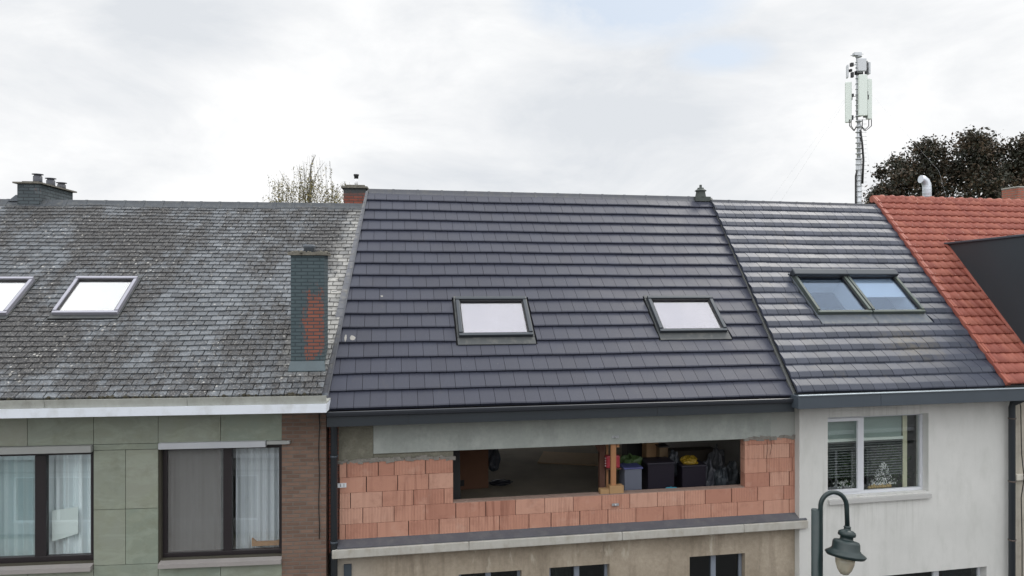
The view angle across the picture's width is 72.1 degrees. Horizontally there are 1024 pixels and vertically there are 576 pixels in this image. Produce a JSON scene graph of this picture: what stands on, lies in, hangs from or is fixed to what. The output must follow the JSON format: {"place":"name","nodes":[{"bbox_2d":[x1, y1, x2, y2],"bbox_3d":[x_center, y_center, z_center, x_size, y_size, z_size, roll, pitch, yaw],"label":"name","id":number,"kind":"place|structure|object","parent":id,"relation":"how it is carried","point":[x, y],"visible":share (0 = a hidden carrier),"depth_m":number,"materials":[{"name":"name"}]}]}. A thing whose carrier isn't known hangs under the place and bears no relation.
{"place":"outdoors","nodes":[
{"label":"outdoors","id":0,"kind":"place"},
{"bbox_2d":[0,0,1023,203],"label":"sky","id":1,"kind":"structure","parent":0,"point":[129,100],"materials":[{"name":"white"}]},
{"bbox_2d":[622,443,641,456],"bbox_3d":[2.420,3.492,13.889,0.420,1.151,0.350,0,0,-10],"label":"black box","id":2,"kind":"object","parent":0,"point":[634,449],"depth_m":13.71,"materials":[{"name":"black plastic"}]},
{"bbox_2d":[668,446,713,461],"bbox_3d":[3.561,3.661,14.242,1.100,0.814,0.300,0,0,-10],"label":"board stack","id":3,"kind":"object","parent":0,"point":[700,454],"visible":0.15,"depth_m":14.14,"materials":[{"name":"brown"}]},
{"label":"pavement","id":4,"kind":"structure","parent":0,"visible":0},
{"bbox_2d":[811,490,866,575],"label":"street lamp","id":5,"kind":"object","parent":4,"relation":"on","point":[844,550],"visible":1,"depth_m":9.25,"materials":[{"name":"metal"}]},
{"label":"ground","id":6,"kind":"structure","parent":0,"visible":0},
{"bbox_2d":[0,173,368,575],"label":"terraced house","id":7,"kind":"structure","parent":6,"relation":"on","point":[164,365],"depth_m":11.03,"materials":[{"name":"grey brick"}]},
{"bbox_2d":[0,451,93,574],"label":"window","id":8,"kind":"structure","parent":7,"relation":"in","point":[47,500],"depth_m":10.85,"materials":[{"name":"clear glass"}]},
{"bbox_2d":[158,444,281,568],"bbox_3d":[-4.504,3.356,11.022,1.820,1.832,0.457,0,0,-6],"label":"window","id":9,"kind":"structure","parent":7,"relation":"in","point":[198,483],"depth_m":10.97,"materials":[{"name":"clear glass"}]},
{"bbox_2d":[262,155,349,202],"bbox_3d":[-10.367,1.390,36.028,4.946,16.426,2.726,0,0,0],"label":"birch tree","id":10,"kind":"object","parent":6,"relation":"on","point":[311,186],"visible":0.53,"depth_m":35.73,"materials":[{"name":"grey plant"}]},
{"bbox_2d":[309,185,807,575],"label":"terraced house","id":11,"kind":"structure","parent":6,"relation":"on","point":[521,332],"depth_m":12.26,"materials":[{"name":"tile"}]},
{"bbox_2d":[453,450,460,498],"bbox_3d":[-1.119,3.418,12.950,0.330,1.300,0.280,0,0,-10],"label":"dark board","id":12,"kind":"object","parent":11,"relation":"on","point":[456,481],"visible":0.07,"depth_m":12.94,"materials":[{"name":"black plastic"}]},
{"bbox_2d":[460,449,487,489],"bbox_3d":[-0.845,3.428,14.483,0.620,1.280,0.520,0,0,-16],"label":"board","id":13,"kind":"object","parent":11,"relation":"on","point":[473,469],"visible":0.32,"depth_m":14.24,"materials":[{"name":"brown wood"}]},
{"bbox_2d":[459,570,519,575],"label":"window","id":14,"kind":"structure","parent":11,"relation":"in","point":[504,573],"depth_m":11.80,"materials":[{"name":"black glass"}]},
{"bbox_2d":[488,449,500,471],"bbox_3d":[-0.396,3.501,14.677,0.300,0.633,0.307,0,0,-10],"label":"cloth","id":15,"kind":"object","parent":11,"relation":"hanging from","point":[494,458],"visible":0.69,"depth_m":14.57,"materials":[{"name":"grey fabric"}]},
{"bbox_2d":[488,479,512,485],"bbox_3d":[-0.236,4.011,14.535,0.547,0.113,0.270,0,0,-10],"label":"cloth bundle","id":16,"kind":"object","parent":11,"relation":"on","point":[499,482],"visible":1,"depth_m":14.46,"materials":[{"name":"grey fabric"}]},
{"bbox_2d":[549,564,606,575],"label":"window","id":17,"kind":"structure","parent":11,"relation":"in","point":[601,569],"depth_m":12.05,"materials":[{"name":"black glass"}]},
{"bbox_2d":[595,445,607,487],"bbox_3d":[1.496,3.193,12.507,0.440,1.750,0.100,0,0,-10],"label":"timber strut","id":18,"kind":"object","parent":11,"relation":"on","point":[601,465],"visible":0.18,"depth_m":12.48,"materials":[{"name":"brown wood"}]},
{"bbox_2d":[598,444,623,493],"bbox_3d":[1.697,3.083,12.065,0.410,0.846,0.140,0,0,-10],"label":"timber prop","id":19,"kind":"object","parent":11,"relation":"on","point":[612,487],"visible":1,"depth_m":12.03,"materials":[{"name":"brown wood"}]},
{"bbox_2d":[604,454,620,469],"bbox_3d":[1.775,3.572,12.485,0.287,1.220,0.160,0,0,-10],"label":"red crate","id":20,"kind":"object","parent":11,"relation":"on","point":[607,462],"visible":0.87,"depth_m":12.42,"materials":[{"name":"red plastic"}]},
{"bbox_2d":[619,463,642,489],"bbox_3d":[2.134,3.632,12.691,0.360,0.871,0.340,0,0,-10],"label":"crate","id":21,"kind":"object","parent":11,"relation":"on","point":[630,476],"visible":0.59,"depth_m":12.55,"materials":[{"name":"grey plastic"}]},
{"bbox_2d":[617,453,642,470],"bbox_3d":[2.196,3.256,13.039,0.541,0.384,0.472,0,0,-10],"label":"plastic sack","id":22,"kind":"object","parent":21,"relation":"on","point":[629,458],"visible":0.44,"depth_m":12.94,"materials":[{"name":"green"}]},
{"bbox_2d":[642,443,657,457],"bbox_3d":[2.654,3.482,13.524,0.240,1.172,0.250,0,0,-10],"label":"cardboard box","id":23,"kind":"object","parent":11,"relation":"on","point":[648,449],"depth_m":13.40,"materials":[{"name":"brown cardboard"}]},
{"bbox_2d":[641,457,675,489],"bbox_3d":[2.661,3.610,12.916,0.540,0.914,0.440,0,0,-10],"label":"storage crate","id":24,"kind":"object","parent":11,"relation":"on","point":[657,472],"visible":0.66,"depth_m":12.73,"materials":[{"name":"black plastic"}]},
{"bbox_2d":[655,443,668,456],"bbox_3d":[2.843,3.520,13.354,0.210,1.095,0.240,0,0,-10],"label":"cardboard box","id":25,"kind":"object","parent":11,"relation":"on","point":[661,449],"visible":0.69,"depth_m":13.26,"materials":[{"name":"brown cardboard"}]},
{"bbox_2d":[674,460,706,487],"bbox_3d":[3.300,3.655,13.079,0.500,0.825,0.440,0,0,-10],"label":"storage crate","id":26,"kind":"object","parent":11,"relation":"on","point":[689,475],"visible":0.46,"depth_m":12.89,"materials":[{"name":"black plastic"}]},
{"bbox_2d":[669,450,679,476],"bbox_3d":[3.020,3.266,13.135,0.226,0.503,0.230,0,0,-10],"label":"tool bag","id":27,"kind":"object","parent":26,"relation":"on","point":[673,456],"visible":0.62,"depth_m":13.07,"materials":[{"name":"grey"}]},
{"bbox_2d":[680,455,697,464],"bbox_3d":[3.282,3.188,13.021,0.333,0.189,0.279,0,0,-10],"label":"plastic bag","id":28,"kind":"object","parent":26,"relation":"on","point":[689,459],"visible":0.91,"depth_m":12.94,"materials":[{"name":"yellow plastic"}]},
{"bbox_2d":[703,458,715,485],"bbox_3d":[3.692,3.634,13.272,0.323,0.867,0.359,0,0,-10],"label":"grey sack","id":29,"kind":"object","parent":11,"relation":"on","point":[710,470],"visible":0.32,"depth_m":13.13,"materials":[{"name":"grey plastic"}]},
{"bbox_2d":[707,444,724,469],"bbox_3d":[3.984,3.548,13.691,0.377,1.039,0.364,0,0,-10],"label":"grey sack","id":30,"kind":"object","parent":11,"relation":"on","point":[716,455],"visible":0.38,"depth_m":13.61,"materials":[{"name":"grey plastic"}]},
{"bbox_2d":[690,553,741,575],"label":"window","id":31,"kind":"structure","parent":11,"relation":"in","point":[727,564],"depth_m":12.49,"materials":[{"name":"black glass"}]},
{"bbox_2d":[714,466,728,485],"bbox_3d":[3.879,3.678,13.065,0.306,0.780,0.358,0,0,-10],"label":"sack","id":32,"kind":"object","parent":11,"relation":"on","point":[720,476],"visible":0.44,"depth_m":13.01,"materials":[{"name":"grey plastic"}]},
{"bbox_2d":[726,460,739,484],"bbox_3d":[4.169,3.662,13.333,0.266,0.812,0.375,0,0,-10],"label":"grey sack","id":33,"kind":"object","parent":11,"relation":"on","point":[733,473],"visible":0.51,"depth_m":13.23,"materials":[{"name":"grey plastic"}]},
{"bbox_2d":[658,200,1023,575],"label":"terraced house","id":34,"kind":"structure","parent":6,"relation":"on","point":[917,377],"depth_m":13.16,"materials":[{"name":"grey tile"}]},
{"bbox_2d":[828,452,867,488],"bbox_3d":[6.372,3.984,13.416,0.836,1.666,0.629,0,0,-12],"label":"potted plant","id":35,"kind":"object","parent":34,"relation":"on","point":[851,482],"visible":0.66,"depth_m":13.32,"materials":[{"name":"white plant"}]},
{"bbox_2d":[828,414,931,504],"bbox_3d":[6.582,3.080,12.892,2.205,1.544,0.410,0,0,-11],"label":"window","id":36,"kind":"structure","parent":34,"relation":"in","point":[860,429],"depth_m":13.02,"materials":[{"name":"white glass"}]},
{"bbox_2d":[864,443,915,486],"bbox_3d":[7.251,3.931,13.636,1.119,1.875,0.827,0,0,-12],"label":"potted plant","id":37,"kind":"object","parent":34,"relation":"on","point":[895,478],"visible":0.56,"depth_m":13.51,"materials":[{"name":"white plant"}]},
{"bbox_2d":[889,567,979,575],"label":"window","id":38,"kind":"structure","parent":34,"relation":"in","point":[975,571],"depth_m":13.27,"materials":[{"name":"black glass"}]},
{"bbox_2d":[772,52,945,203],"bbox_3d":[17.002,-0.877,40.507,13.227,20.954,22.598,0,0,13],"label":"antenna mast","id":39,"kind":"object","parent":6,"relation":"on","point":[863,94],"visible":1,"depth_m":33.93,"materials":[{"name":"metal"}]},
{"bbox_2d":[810,175,1023,575],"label":"terraced house","id":40,"kind":"structure","parent":6,"relation":"on","point":[967,254],"depth_m":15.06,"materials":[{"name":"tile"}]},
{"bbox_2d":[862,125,1023,203],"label":"copper beech","id":41,"kind":"object","parent":6,"relation":"on","point":[983,173],"visible":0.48,"depth_m":41.58,"materials":[{"name":"brown plant"}]}
]}

